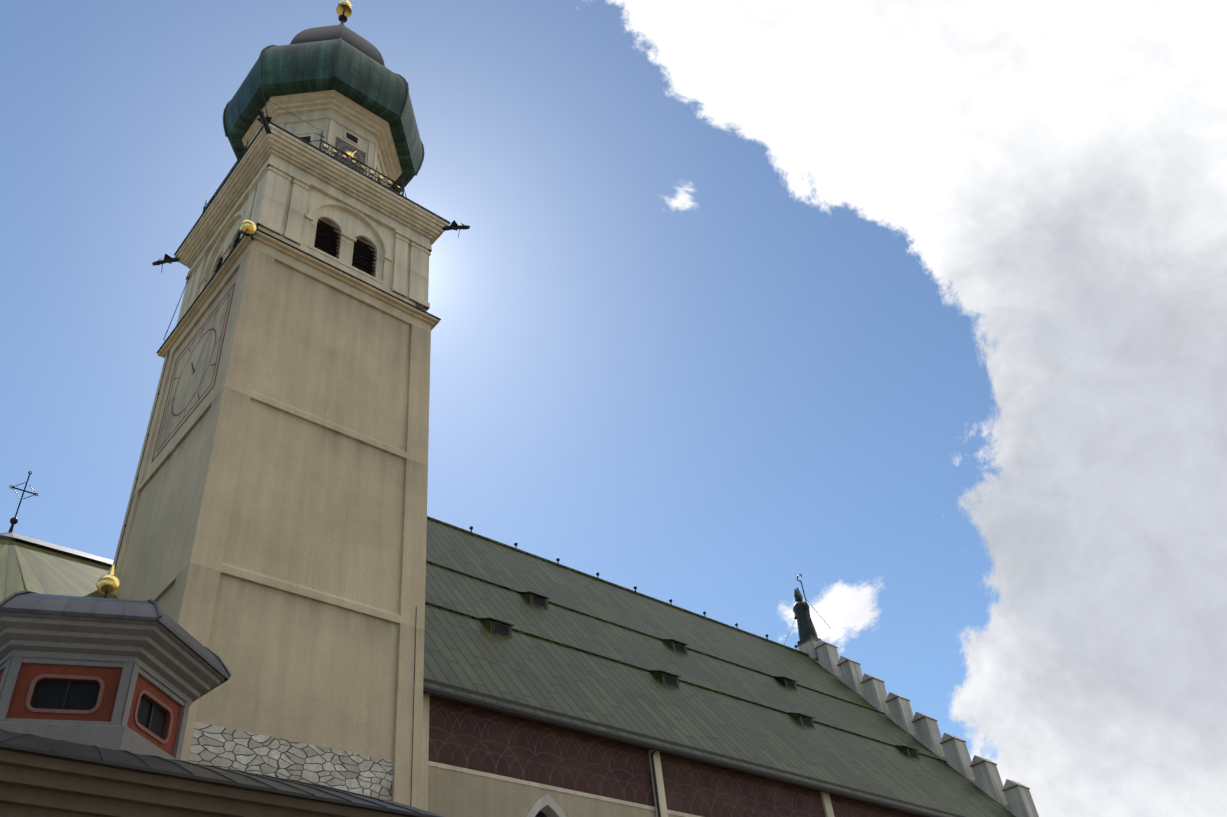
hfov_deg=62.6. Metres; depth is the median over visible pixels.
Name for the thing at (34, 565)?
choir roof
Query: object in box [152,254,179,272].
gargoyle
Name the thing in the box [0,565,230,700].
chapel lantern roof
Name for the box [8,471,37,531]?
choir cross
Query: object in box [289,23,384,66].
tower dome cap
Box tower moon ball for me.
[239,220,256,240]
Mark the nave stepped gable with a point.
(1011, 796)
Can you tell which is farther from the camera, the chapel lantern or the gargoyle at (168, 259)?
the gargoyle at (168, 259)
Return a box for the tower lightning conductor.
[115,89,416,798]
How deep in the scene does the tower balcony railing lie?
50.67 m
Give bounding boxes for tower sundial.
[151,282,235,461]
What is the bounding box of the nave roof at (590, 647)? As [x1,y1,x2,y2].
[423,516,1015,816]
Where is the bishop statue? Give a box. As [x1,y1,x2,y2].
[784,574,830,644]
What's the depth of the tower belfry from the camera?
48.87 m
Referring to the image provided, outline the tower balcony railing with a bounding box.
[202,130,406,212]
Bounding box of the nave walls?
[421,677,964,816]
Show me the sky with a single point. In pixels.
(913, 311)
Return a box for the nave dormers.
[481,591,919,760]
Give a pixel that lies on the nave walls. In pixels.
(479, 762)
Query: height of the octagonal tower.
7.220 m
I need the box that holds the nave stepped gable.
[797,638,1038,816]
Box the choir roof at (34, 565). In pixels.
[0,532,117,601]
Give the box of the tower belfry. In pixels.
[174,121,450,324]
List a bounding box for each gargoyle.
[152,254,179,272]
[257,107,271,133]
[442,220,469,236]
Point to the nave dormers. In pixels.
(498, 627)
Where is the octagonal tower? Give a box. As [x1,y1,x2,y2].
[242,90,401,186]
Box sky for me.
[0,0,1226,816]
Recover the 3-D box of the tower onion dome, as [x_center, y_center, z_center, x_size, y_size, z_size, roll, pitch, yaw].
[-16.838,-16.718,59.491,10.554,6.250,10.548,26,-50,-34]
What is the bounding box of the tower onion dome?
[223,37,424,193]
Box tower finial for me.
[336,0,351,22]
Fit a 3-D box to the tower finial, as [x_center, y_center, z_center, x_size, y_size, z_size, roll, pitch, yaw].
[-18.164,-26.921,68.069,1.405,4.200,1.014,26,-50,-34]
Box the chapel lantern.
[0,611,224,759]
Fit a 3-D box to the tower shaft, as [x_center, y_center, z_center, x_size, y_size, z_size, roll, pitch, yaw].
[-13.240,10.505,36.630,9.680,36.750,9.680,26,-50,-34]
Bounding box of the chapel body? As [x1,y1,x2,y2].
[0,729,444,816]
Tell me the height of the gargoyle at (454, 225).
1.090 m
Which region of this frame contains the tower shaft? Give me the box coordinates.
[113,228,440,808]
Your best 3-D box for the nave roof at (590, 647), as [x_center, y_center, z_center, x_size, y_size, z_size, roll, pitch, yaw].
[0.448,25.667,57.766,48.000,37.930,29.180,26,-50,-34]
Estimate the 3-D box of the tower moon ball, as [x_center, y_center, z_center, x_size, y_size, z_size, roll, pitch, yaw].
[-15.487,-7.546,42.874,0.945,0.720,0.940,26,-50,-34]
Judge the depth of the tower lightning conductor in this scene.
42.77 m

